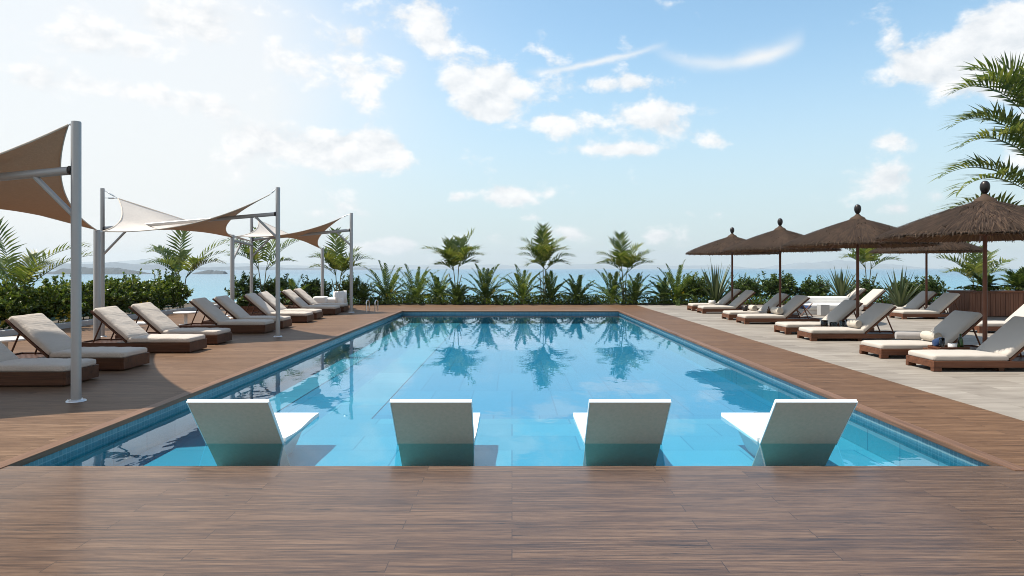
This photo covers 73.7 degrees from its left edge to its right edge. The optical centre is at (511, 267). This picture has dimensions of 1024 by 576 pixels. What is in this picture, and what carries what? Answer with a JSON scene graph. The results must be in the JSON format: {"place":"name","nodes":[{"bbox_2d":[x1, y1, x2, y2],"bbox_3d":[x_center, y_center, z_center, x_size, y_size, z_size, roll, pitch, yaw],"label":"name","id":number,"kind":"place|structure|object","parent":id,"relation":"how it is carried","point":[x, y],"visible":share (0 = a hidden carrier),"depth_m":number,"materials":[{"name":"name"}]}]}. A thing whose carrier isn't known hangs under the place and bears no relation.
{"place":"outdoors","nodes":[
{"label":"outdoors","id":0,"kind":"place"},
{"bbox_2d":[41,267,150,273],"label":"island","id":1,"kind":"structure","parent":0,"point":[87,270],"depth_m":1170.29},
{"bbox_2d":[3,261,401,269],"bbox_3d":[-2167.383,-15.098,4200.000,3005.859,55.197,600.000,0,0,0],"label":"hills","id":2,"kind":"structure","parent":0,"point":[129,266],"depth_m":4002.40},
{"bbox_2d":[11,259,445,268],"bbox_3d":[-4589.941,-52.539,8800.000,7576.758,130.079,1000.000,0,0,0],"label":"distant hills","id":3,"kind":"structure","parent":0,"point":[282,266],"depth_m":8520.84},
{"bbox_2d":[0,305,620,461],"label":"side deck","id":4,"kind":"structure","parent":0,"point":[33,417],"depth_m":9.44,"materials":[{"name":"brown wood"}]},
{"bbox_2d":[0,121,86,402],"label":"steel frame","id":5,"kind":"object","parent":4,"relation":"on","point":[74,171],"visible":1,"depth_m":7.66,"materials":[{"name":"grey metal"}]},
{"bbox_2d":[0,123,96,230],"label":"shade sail","id":6,"kind":"object","parent":5,"relation":"hanging from","point":[32,195],"visible":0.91,"depth_m":8.87,"materials":[{"name":"fabric"}]},
{"bbox_2d":[0,342,98,385],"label":"sun lounger","id":7,"kind":"object","parent":4,"relation":"on","point":[15,370],"visible":0.96,"depth_m":8.61,"materials":[{"name":"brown wood"}]},
{"bbox_2d":[5,313,149,369],"bbox_3d":[-6.640,1.099,10.277,2.000,0.802,0.700,0,0,0],"label":"sun lounger","id":8,"kind":"object","parent":4,"relation":"on","point":[44,335],"visible":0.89,"depth_m":10.05,"materials":[{"name":"beige fabric"}]},
{"bbox_2d":[93,230,100,339],"bbox_3d":[-7.860,0.390,12.930,0.248,2.219,0.248,0,0,0],"label":"sail post","id":9,"kind":"object","parent":4,"relation":"on","point":[96,271],"visible":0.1,"depth_m":12.88,"materials":[{"name":"grey metal"}]},
{"bbox_2d":[101,189,275,240],"bbox_3d":[-8.342,-1.208,17.825,3.454,1.072,9.256,0,0,-24],"label":"shade sail","id":10,"kind":"object","parent":9,"relation":"attached to","point":[135,217],"visible":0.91,"depth_m":15.13,"materials":[{"name":"fabric"}]},
{"bbox_2d":[0,304,219,336],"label":"kerb","id":11,"kind":"structure","parent":4,"relation":"on","point":[12,332],"depth_m":17.82,"materials":[{"name":"concrete"}]},
{"bbox_2d":[82,306,206,352],"bbox_3d":[-6.660,1.099,12.321,2.000,0.802,0.700,0,0,-1],"label":"sun lounger","id":12,"kind":"object","parent":4,"relation":"on","point":[126,329],"visible":0.98,"depth_m":12.02,"materials":[{"name":"white fabric"}]},
{"bbox_2d":[115,302,231,344],"bbox_3d":[-6.740,1.099,13.655,2.000,0.802,0.700,0,0,0],"label":"sun lounger","id":13,"kind":"object","parent":4,"relation":"on","point":[154,318],"visible":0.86,"depth_m":13.39,"materials":[{"name":"white fabric"}]},
{"bbox_2d":[100,187,281,336],"bbox_3d":[-7.023,-0.131,14.900,4.013,3.259,0.188,0,0,0],"label":"steel frame","id":14,"kind":"object","parent":4,"relation":"on","point":[104,227],"visible":0.88,"depth_m":14.86,"materials":[{"name":"grey metal"}]},
{"bbox_2d":[178,297,275,332],"bbox_3d":[-6.640,1.099,15.947,2.000,0.802,0.700,0,0,0],"label":"sun lounger","id":15,"kind":"object","parent":4,"relation":"on","point":[212,312],"visible":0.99,"depth_m":15.62,"materials":[{"name":"beige fabric"}]},
{"bbox_2d":[228,235,252,317],"bbox_3d":[-8.518,0.249,21.551,0.246,2.499,2.362,0,0,-6],"label":"sail post","id":16,"kind":"object","parent":4,"relation":"on","point":[232,254],"visible":0.69,"depth_m":20.45,"materials":[{"name":"grey metal"}]},
{"bbox_2d":[203,295,291,327],"bbox_3d":[-6.640,1.099,17.159,2.000,0.802,0.700,0,0,1],"label":"sun lounger","id":17,"kind":"object","parent":4,"relation":"on","point":[230,306],"visible":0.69,"depth_m":16.89,"materials":[{"name":"beige fabric"}]},
{"bbox_2d":[233,293,313,322],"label":"sun lounger","id":18,"kind":"object","parent":4,"relation":"on","point":[261,305],"visible":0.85,"depth_m":18.65,"materials":[{"name":"white fabric"}]},
{"bbox_2d":[248,291,322,318],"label":"sun lounger","id":19,"kind":"object","parent":4,"relation":"on","point":[268,298],"visible":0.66,"depth_m":19.90,"materials":[{"name":"beige fabric"}]},
{"bbox_2d":[250,213,352,312],"bbox_3d":[-7.062,-0.180,22.933,3.495,3.359,0.219,0,0,-5],"label":"steel frame","id":20,"kind":"object","parent":4,"relation":"on","point":[350,244],"visible":0.68,"depth_m":22.98,"materials":[{"name":"grey metal"}]},
{"bbox_2d":[234,214,348,248],"bbox_3d":[-6.964,-1.282,23.198,2.942,1.107,5.989,0,0,19],"label":"shade sail","id":21,"kind":"object","parent":20,"relation":"hanging from","point":[260,230],"visible":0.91,"depth_m":22.76,"materials":[{"name":"fabric"}]},
{"bbox_2d":[281,289,340,314],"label":"sun lounger","id":22,"kind":"object","parent":4,"relation":"on","point":[295,299],"visible":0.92,"depth_m":21.84,"materials":[{"name":"white fabric"}]},
{"bbox_2d":[286,288,348,311],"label":"sun lounger","id":23,"kind":"object","parent":4,"relation":"on","point":[304,295],"visible":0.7,"depth_m":23.16,"materials":[{"name":"white fabric"}]},
{"bbox_2d":[321,248,323,295],"bbox_3d":[-7.360,0.359,26.500,0.248,2.279,0.248,0,0,0],"label":"sail post","id":24,"kind":"object","parent":4,"relation":"on","point":[322,271],"visible":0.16,"depth_m":26.44,"materials":[{"name":"grey metal"}]},
{"bbox_2d":[327,291,346,302],"bbox_3d":[-6.527,1.120,25.306,0.790,0.560,0.785,0,0,0],"label":"armchair","id":25,"kind":"object","parent":4,"relation":"on","point":[339,297],"visible":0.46,"depth_m":24.97,"materials":[{"name":"white fabric"}]},
{"bbox_2d":[0,302,931,329],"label":"planting bed","id":26,"kind":"object","parent":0,"point":[53,320],"visible":0.09,"depth_m":27.96,"materials":[{"name":"soil"}]},
{"bbox_2d":[0,217,92,295],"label":"palm tree","id":27,"kind":"object","parent":26,"relation":"on","point":[29,270],"visible":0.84,"depth_m":16.62,"materials":[{"name":"green plant"}]},
{"bbox_2d":[0,268,193,329],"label":"hedge","id":28,"kind":"object","parent":26,"relation":"on","point":[47,300],"visible":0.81,"depth_m":18.56,"materials":[{"name":"green plant"}]},
{"bbox_2d":[141,230,229,307],"bbox_3d":[-11.788,-0.071,24.594,3.423,3.148,1.846,0,0,-6],"label":"palm tree","id":29,"kind":"object","parent":26,"relation":"on","point":[174,261],"visible":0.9,"depth_m":24.65,"materials":[{"name":"green plant"}]},
{"bbox_2d":[224,270,259,298],"bbox_3d":[-11.123,0.800,28.279,1.506,1.411,1.294,0,0,-23],"label":"shrub","id":30,"kind":"object","parent":26,"relation":"on","point":[241,286],"visible":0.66,"depth_m":28.19,"materials":[{"name":"green plant"}]},
{"bbox_2d":[219,227,298,291],"bbox_3d":[-10.383,-0.152,28.085,3.663,3.313,2.050,0,0,0],"label":"palm tree","id":31,"kind":"object","parent":26,"relation":"on","point":[256,257],"visible":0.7,"depth_m":28.23,"materials":[{"name":"green plant"}]},
{"bbox_2d":[260,273,289,298],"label":"shrub","id":32,"kind":"object","parent":26,"relation":"on","point":[270,286],"visible":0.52,"depth_m":28.18,"materials":[{"name":"green plant"}]},
{"bbox_2d":[271,275,312,304],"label":"cycad","id":33,"kind":"object","parent":26,"relation":"on","point":[292,284],"visible":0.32,"depth_m":27.71,"materials":[{"name":"green plant"}]},
{"bbox_2d":[298,274,333,296],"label":"shrub","id":34,"kind":"object","parent":26,"relation":"on","point":[315,290],"visible":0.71,"depth_m":28.27,"materials":[{"name":"green plant"}]},
{"bbox_2d":[306,227,372,291],"bbox_3d":[-7.111,-0.127,28.058,3.078,3.260,1.850,0,0,0],"label":"palm tree","id":35,"kind":"object","parent":26,"relation":"on","point":[340,262],"visible":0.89,"depth_m":28.21,"materials":[{"name":"green plant"}]},
{"bbox_2d":[334,272,366,301],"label":"shrub","id":36,"kind":"object","parent":26,"relation":"on","point":[345,286],"visible":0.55,"depth_m":28.39,"materials":[{"name":"green plant"}]},
{"bbox_2d":[348,278,377,303],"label":"cycad","id":37,"kind":"object","parent":26,"relation":"on","point":[362,286],"visible":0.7,"depth_m":28.24,"materials":[{"name":"green plant"}]},
{"bbox_2d":[359,260,416,304],"bbox_3d":[-5.176,0.688,28.617,2.767,2.073,2.890,0,0,0],"label":"cycad","id":38,"kind":"object","parent":26,"relation":"on","point":[386,290],"visible":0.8,"depth_m":28.39,"materials":[{"name":"green plant"}]},
{"bbox_2d":[391,263,445,302],"bbox_3d":[-4.109,0.769,28.748,2.756,1.946,2.736,0,0,-34],"label":"cycad","id":39,"kind":"object","parent":26,"relation":"on","point":[419,284],"visible":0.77,"depth_m":28.53,"materials":[{"name":"green plant"}]},
{"bbox_2d":[416,270,461,304],"bbox_3d":[-3.066,0.799,28.947,2.272,1.549,2.298,0,0,0],"label":"cycad","id":40,"kind":"object","parent":26,"relation":"on","point":[439,287],"visible":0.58,"depth_m":28.80,"materials":[{"name":"green plant"}]},
{"bbox_2d":[422,229,486,302],"bbox_3d":[-2.411,-0.121,28.358,3.119,3.249,1.790,0,0,-9],"label":"palm tree","id":41,"kind":"object","parent":26,"relation":"on","point":[454,252],"visible":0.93,"depth_m":28.45,"materials":[{"name":"green plant"}]},
{"bbox_2d":[440,280,470,303],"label":"cycad","id":42,"kind":"object","parent":26,"relation":"on","point":[457,290],"visible":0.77,"depth_m":28.05,"materials":[{"name":"green plant"}]},
{"bbox_2d":[452,264,514,304],"bbox_3d":[-1.160,0.748,28.579,2.683,1.923,2.789,0,0,0],"label":"cycad","id":43,"kind":"object","parent":26,"relation":"on","point":[484,286],"visible":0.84,"depth_m":28.26,"materials":[{"name":"green plant"}]},
{"bbox_2d":[494,264,554,304],"bbox_3d":[0.376,0.733,28.398,2.669,1.830,2.519,0,0,-41],"label":"cycad","id":44,"kind":"object","parent":26,"relation":"on","point":[523,288],"visible":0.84,"depth_m":28.24,"materials":[{"name":"green plant"}]},
{"bbox_2d":[516,223,575,298],"bbox_3d":[1.341,-0.237,28.393,2.670,3.480,2.048,0,0,25],"label":"palm tree","id":45,"kind":"object","parent":26,"relation":"on","point":[542,250],"visible":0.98,"depth_m":28.32,"materials":[{"name":"green plant"}]},
{"bbox_2d":[533,270,570,304],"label":"cycad","id":46,"kind":"object","parent":26,"relation":"on","point":[550,283],"visible":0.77,"depth_m":28.55,"materials":[{"name":"green plant"}]},
{"bbox_2d":[555,274,599,303],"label":"cycad","id":47,"kind":"object","parent":26,"relation":"on","point":[576,289],"visible":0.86,"depth_m":28.26,"materials":[{"name":"green plant"}]},
{"bbox_2d":[274,293,938,304],"bbox_3d":[3.987,1.240,28.439,30.243,0.505,1.760,0,0,0],"label":"ground cover","id":48,"kind":"object","parent":26,"relation":"on","point":[542,300],"visible":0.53,"depth_m":27.91,"materials":[{"name":"green plant"}]},
{"bbox_2d":[580,268,644,303],"bbox_3d":[4.191,0.764,28.632,2.848,1.585,2.677,0,0,0],"label":"cycad","id":49,"kind":"object","parent":26,"relation":"on","point":[612,284],"visible":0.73,"depth_m":28.46,"materials":[{"name":"green plant"}]},
{"bbox_2d":[594,231,655,299],"bbox_3d":[4.694,-0.057,28.293,2.776,3.118,1.770,0,0,0],"label":"palm tree","id":50,"kind":"object","parent":26,"relation":"on","point":[623,258],"visible":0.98,"depth_m":28.48,"materials":[{"name":"green plant"}]},
{"bbox_2d":[616,271,657,303],"bbox_3d":[5.169,0.865,28.440,2.075,1.452,2.127,0,0,0],"label":"cycad","id":51,"kind":"object","parent":26,"relation":"on","point":[636,282],"visible":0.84,"depth_m":28.28,"materials":[{"name":"green plant"}]},
{"bbox_2d":[642,275,684,299],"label":"cycad","id":52,"kind":"object","parent":26,"relation":"on","point":[660,285],"visible":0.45,"depth_m":28.70,"materials":[{"name":"green plant"}]},
{"bbox_2d":[642,260,710,305],"bbox_3d":[6.713,0.624,28.420,2.754,2.011,2.916,0,0,0],"label":"cycad","id":53,"kind":"object","parent":26,"relation":"on","point":[677,288],"visible":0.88,"depth_m":28.09,"materials":[{"name":"green plant"}]},
{"bbox_2d":[680,271,710,298],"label":"shrub","id":54,"kind":"object","parent":26,"relation":"on","point":[692,281],"visible":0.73,"depth_m":28.48,"materials":[{"name":"green plant"}]},
{"bbox_2d":[681,258,744,302],"bbox_3d":[8.115,0.490,28.007,2.548,2.021,2.570,0,0,0],"label":"sword plant","id":55,"kind":"object","parent":26,"relation":"on","point":[717,290],"visible":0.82,"depth_m":27.75,"materials":[{"name":"green plant"}]},
{"bbox_2d":[725,273,762,299],"bbox_3d":[9.779,0.831,28.606,1.835,1.349,1.319,0,0,0],"label":"shrub","id":56,"kind":"object","parent":26,"relation":"on","point":[749,283],"visible":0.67,"depth_m":28.39,"materials":[{"name":"green plant"}]},
{"bbox_2d":[759,270,800,299],"bbox_3d":[11.273,0.798,28.737,1.890,1.414,1.493,0,0,0],"label":"shrub","id":57,"kind":"object","parent":26,"relation":"on","point":[790,288],"visible":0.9,"depth_m":28.49,"materials":[{"name":"green plant"}]},
{"bbox_2d":[795,275,834,295],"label":"shrub","id":58,"kind":"object","parent":26,"relation":"on","point":[808,287],"visible":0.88,"depth_m":28.33,"materials":[{"name":"green plant"}]},
{"bbox_2d":[846,275,882,296],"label":"shrub","id":59,"kind":"object","parent":26,"relation":"on","point":[867,286],"visible":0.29,"depth_m":27.98,"materials":[{"name":"green plant"}]},
{"bbox_2d":[839,248,899,282],"bbox_3d":[14.957,-0.118,28.459,3.316,3.243,1.814,0,0,0],"label":"palm tree","id":60,"kind":"object","parent":26,"relation":"on","point":[866,257],"visible":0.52,"depth_m":28.46,"materials":[{"name":"green plant"}]},
{"bbox_2d":[884,276,921,302],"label":"shrub","id":61,"kind":"object","parent":26,"relation":"on","point":[910,285],"visible":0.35,"depth_m":27.81,"materials":[{"name":"green plant"}]},
{"bbox_2d":[906,275,950,303],"bbox_3d":[16.935,0.829,27.890,1.870,1.353,1.188,0,0,0],"label":"shrub","id":62,"kind":"object","parent":26,"relation":"on","point":[933,284],"visible":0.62,"depth_m":27.69,"materials":[{"name":"green plant"}]},
{"bbox_2d":[23,312,988,465],"bbox_3d":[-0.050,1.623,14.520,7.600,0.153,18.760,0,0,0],"label":"pool wall","id":63,"kind":"structure","parent":0,"point":[923,446],"depth_m":7.41,"materials":[{"name":"tile"}]},
{"bbox_2d":[0,311,1023,470],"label":"pool coping","id":64,"kind":"object","parent":63,"relation":"on","point":[89,433],"visible":0.88,"depth_m":7.06,"materials":[{"name":"brown wood"}]},
{"bbox_2d":[403,311,617,311],"bbox_3d":[-0.050,1.520,23.929,7.536,0.050,0.118,0,0,0],"label":"end coping","id":65,"kind":"object","parent":64,"relation":"on","point":[510,311],"visible":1,"depth_m":23.87,"materials":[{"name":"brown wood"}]},
{"bbox_2d":[117,343,896,465],"bbox_3d":[-0.050,2.460,14.520,7.596,1.080,18.755,0,0,0],"label":"pool shelf","id":66,"kind":"object","parent":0,"point":[349,431],"visible":0.23,"depth_m":7.64,"materials":[{"name":"tile"}]},
{"bbox_2d":[186,399,318,465],"bbox_3d":[-2.455,1.543,6.658,0.710,0.811,1.545,0,0,0],"label":"pool chair","id":67,"kind":"object","parent":66,"relation":"on","point":[246,432],"visible":0.94,"depth_m":6.20,"materials":[{"name":"white plastic"}]},
{"bbox_2d":[390,399,479,465],"bbox_3d":[-0.700,1.543,6.658,0.710,0.811,1.545,0,0,0],"label":"pool chair","id":68,"kind":"object","parent":66,"relation":"on","point":[435,432],"visible":0.94,"depth_m":6.16,"materials":[{"name":"white plastic"}]},
{"bbox_2d":[573,399,670,465],"bbox_3d":[1.020,1.543,6.658,0.710,0.811,1.545,0,0,0],"label":"pool chair","id":69,"kind":"object","parent":66,"relation":"on","point":[621,432],"visible":0.91,"depth_m":6.16,"materials":[{"name":"white plastic"}]},
{"bbox_2d":[721,399,857,465],"bbox_3d":[2.630,1.543,6.658,0.710,0.811,1.545,0,0,0],"label":"pool chair","id":70,"kind":"object","parent":66,"relation":"on","point":[796,432],"visible":0.91,"depth_m":6.20,"materials":[{"name":"white plastic"}]},
{"bbox_2d":[0,269,1018,302],"bbox_3d":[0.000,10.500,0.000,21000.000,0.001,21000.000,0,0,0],"label":"sea","id":71,"kind":"structure","parent":0,"point":[209,287],"depth_m":843.35,"materials":[{"name":"liquid"}]},
{"bbox_2d":[0,471,1023,575],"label":"deck","id":72,"kind":"structure","parent":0,"point":[511,523],"depth_m":4.01,"materials":[{"name":"brown wood"}]},
{"bbox_2d":[0,466,1014,470],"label":"deck edge","id":73,"kind":"object","parent":72,"relation":"attached to","point":[505,468],"visible":0.5,"depth_m":5.11,"materials":[{"name":"brown wood"}]},
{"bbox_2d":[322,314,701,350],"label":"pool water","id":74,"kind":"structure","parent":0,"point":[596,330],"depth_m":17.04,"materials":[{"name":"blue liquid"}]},
{"bbox_2d":[0,0,1023,268],"label":"sky","id":75,"kind":"structure","parent":0,"point":[672,125],"materials":[{"name":"blue"}]},
{"bbox_2d":[277,342,772,418],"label":"pool floor","id":76,"kind":"structure","parent":0,"point":[510,381],"depth_m":11.57,"materials":[{"name":"tile"}]},
{"bbox_2d":[390,264,761,268],"bbox_3d":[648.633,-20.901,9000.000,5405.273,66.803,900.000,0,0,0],"label":"hills","id":77,"kind":"structure","parent":0,"point":[576,266],"depth_m":8665.40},
{"bbox_2d":[608,305,1023,467],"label":"pool walkway","id":78,"kind":"structure","parent":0,"point":[998,435],"depth_m":8.10,"materials":[{"name":"brown wood"}]},
{"bbox_2d":[637,305,1023,420],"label":"stone terrace","id":79,"kind":"structure","parent":0,"point":[1001,392],"depth_m":10.98,"materials":[{"name":"stone"}]},
{"bbox_2d":[687,289,742,310],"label":"sun lounger","id":80,"kind":"object","parent":79,"relation":"on","point":[725,299],"visible":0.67,"depth_m":23.95,"materials":[{"name":"white fabric"}]},
{"bbox_2d":[697,290,759,313],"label":"sun lounger","id":81,"kind":"object","parent":79,"relation":"on","point":[740,300],"visible":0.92,"depth_m":22.49,"materials":[{"name":"white fabric"}]},
{"bbox_2d":[686,227,781,301],"bbox_3d":[7.577,0.048,23.499,3.229,2.905,3.227,0,0,44],"label":"thatched umbrella","id":82,"kind":"object","parent":79,"relation":"on","point":[715,247],"visible":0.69,"depth_m":23.12,"materials":[{"name":"brown wood"}]},
{"bbox_2d":[722,293,798,319],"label":"sun lounger","id":83,"kind":"object","parent":79,"relation":"on","point":[773,301],"visible":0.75,"depth_m":19.73,"materials":[{"name":"white fabric"}]},
{"bbox_2d":[736,295,819,323],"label":"sun lounger","id":84,"kind":"object","parent":79,"relation":"on","point":[793,305],"visible":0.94,"depth_m":18.24,"materials":[{"name":"white fabric"}]},
{"bbox_2d":[721,218,841,306],"bbox_3d":[7.558,0.048,19.248,3.229,2.905,3.227,0,0,27],"label":"thatched umbrella","id":85,"kind":"object","parent":79,"relation":"on","point":[775,239],"visible":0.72,"depth_m":18.72,"materials":[{"name":"brown wood"}]},
{"bbox_2d":[774,300,873,333],"bbox_3d":[7.178,1.120,15.755,2.003,0.760,0.706,0,0,0],"label":"sun lounger","id":86,"kind":"object","parent":79,"relation":"on","point":[843,310],"visible":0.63,"depth_m":15.50,"materials":[{"name":"white fabric"}]},
{"bbox_2d":[791,296,862,313],"bbox_3d":[10.388,1.225,22.600,2.000,0.550,1.100,0,0,0],"label":"day bed","id":87,"kind":"object","parent":79,"relation":"on","point":[833,302],"visible":0.47,"depth_m":22.91,"materials":[{"name":"white fabric"}]},
{"bbox_2d":[797,303,902,340],"bbox_3d":[7.138,1.120,14.343,2.003,0.760,0.706,0,0,0],"label":"sun lounger","id":88,"kind":"object","parent":79,"relation":"on","point":[872,316],"visible":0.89,"depth_m":14.03,"materials":[{"name":"white fabric"}]},
{"bbox_2d":[781,204,942,318],"bbox_3d":[7.617,0.048,15.050,3.227,2.905,3.229,0,0,-29],"label":"thatched umbrella","id":89,"kind":"object","parent":79,"relation":"on","point":[857,231],"visible":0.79,"depth_m":14.54,"materials":[{"name":"brown wood"}]},
{"bbox_2d":[860,289,885,310],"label":"sun lounger","id":90,"kind":"object","parent":79,"relation":"on","point":[870,298],"visible":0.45,"depth_m":23.78,"materials":[{"name":"white fabric"}]},
{"bbox_2d":[875,267,934,306],"bbox_3d":[14.723,0.684,25.840,2.227,1.632,2.149,0,0,0],"label":"sword plant","id":91,"kind":"object","parent":79,"relation":"on","point":[897,297],"visible":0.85,"depth_m":25.84,"materials":[{"name":"green plant"}]},
{"bbox_2d":[859,310,981,358],"bbox_3d":[7.108,1.120,11.659,2.003,0.760,0.706,0,0,-1],"label":"sun lounger","id":92,"kind":"object","parent":79,"relation":"on","point":[952,326],"visible":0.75,"depth_m":11.41,"materials":[{"name":"white fabric"}]},
{"bbox_2d":[895,331,920,339],"bbox_3d":[6.924,1.181,11.918,0.408,0.141,0.143,0,0,15],"label":"rolled towel","id":93,"kind":"object","parent":92,"relation":"on","point":[903,335],"visible":0.99,"depth_m":11.87,"materials":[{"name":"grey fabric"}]},
{"bbox_2d":[920,331,941,340],"bbox_3d":[7.150,1.163,11.646,0.172,0.172,0.348,0,0,-5],"label":"rolled towel","id":94,"kind":"object","parent":92,"relation":"on","point":[928,335],"visible":0.81,"depth_m":11.59,"materials":[{"name":"white fabric"}]},
{"bbox_2d":[895,291,945,312],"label":"sun lounger","id":95,"kind":"object","parent":79,"relation":"on","point":[917,302],"visible":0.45,"depth_m":21.61,"materials":[{"name":"white fabric"}]},
{"bbox_2d":[889,293,961,318],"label":"sun lounger","id":96,"kind":"object","parent":79,"relation":"on","point":[939,306],"visible":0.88,"depth_m":20.07,"materials":[{"name":"white fabric"}]},
{"bbox_2d":[869,242,988,308],"bbox_3d":[12.747,0.048,21.000,3.227,2.905,3.229,0,0,-17],"label":"thatched umbrella","id":97,"kind":"object","parent":79,"relation":"on","point":[953,247],"visible":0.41,"depth_m":20.11,"materials":[{"name":"brown wood"}]},
{"bbox_2d":[873,181,1023,342],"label":"thatched umbrella","id":98,"kind":"object","parent":79,"relation":"on","point":[985,217],"visible":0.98,"depth_m":10.57,"materials":[{"name":"brown wood"}]},
{"bbox_2d":[906,316,1023,371],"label":"sun lounger","id":99,"kind":"object","parent":79,"relation":"on","point":[1001,348],"visible":1,"depth_m":9.99,"materials":[{"name":"beige fabric"}]},
{"bbox_2d":[936,241,1016,285],"bbox_3d":[18.015,0.120,26.317,3.315,2.766,1.849,0,0,0],"label":"palm tree","id":100,"kind":"object","parent":79,"relation":"on","point":[971,266],"visible":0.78,"depth_m":26.38,"materials":[{"name":"green plant"}]},
{"bbox_2d":[932,51,1023,210],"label":"palm tree","id":101,"kind":"object","parent":79,"relation":"on","point":[1007,80],"visible":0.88,"depth_m":18.48,"materials":[{"name":"green plant"}]},
{"bbox_2d":[947,290,1023,316],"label":"slatted planter","id":102,"kind":"object","parent":79,"relation":"on","point":[1004,303],"visible":0.66,"depth_m":21.00,"materials":[{"name":"brown wood"}]},
{"bbox_2d":[963,268,1003,290],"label":"cycad","id":103,"kind":"object","parent":102,"relation":"on","point":[990,279],"visible":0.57,"depth_m":21.51,"materials":[{"name":"green plant"}]},
{"bbox_2d":[953,285,1023,290],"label":"planter greens","id":104,"kind":"object","parent":102,"relation":"on","point":[977,288],"visible":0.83,"depth_m":21.30,"materials":[{"name":"green plant"}]},
{"bbox_2d":[994,266,1023,290],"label":"cycad","id":105,"kind":"object","parent":102,"relation":"on","point":[1016,279],"visible":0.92,"depth_m":21.39,"materials":[{"name":"green plant"}]},
{"bbox_2d":[972,304,1023,332],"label":"sun lounger","id":106,"kind":"object","parent":79,"relation":"on","point":[994,325],"visible":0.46,"depth_m":15.77,"materials":[{"name":"white fabric"}]},
{"bbox_3d":[12.152,1.300,25.200,0.580,0.400,0.580,0,0,0],"label":"plant pot","id":107,"kind":"object","parent":79,"relation":"on","visible":0},
{"bbox_2d":[819,266,863,295],"bbox_3d":[12.121,0.483,25.254,1.733,1.314,1.687,0,0,-11],"label":"sword plant","id":108,"kind":"object","parent":107,"relation":"in","point":[840,285],"visible":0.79,"depth_m":25.08,"materials":[{"name":"green plant"}]},
{"bbox_2d":[762,260,935,268],"bbox_3d":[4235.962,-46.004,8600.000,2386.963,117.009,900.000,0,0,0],"label":"headland","id":109,"kind":"structure","parent":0,"point":[839,264],"depth_m":8272.74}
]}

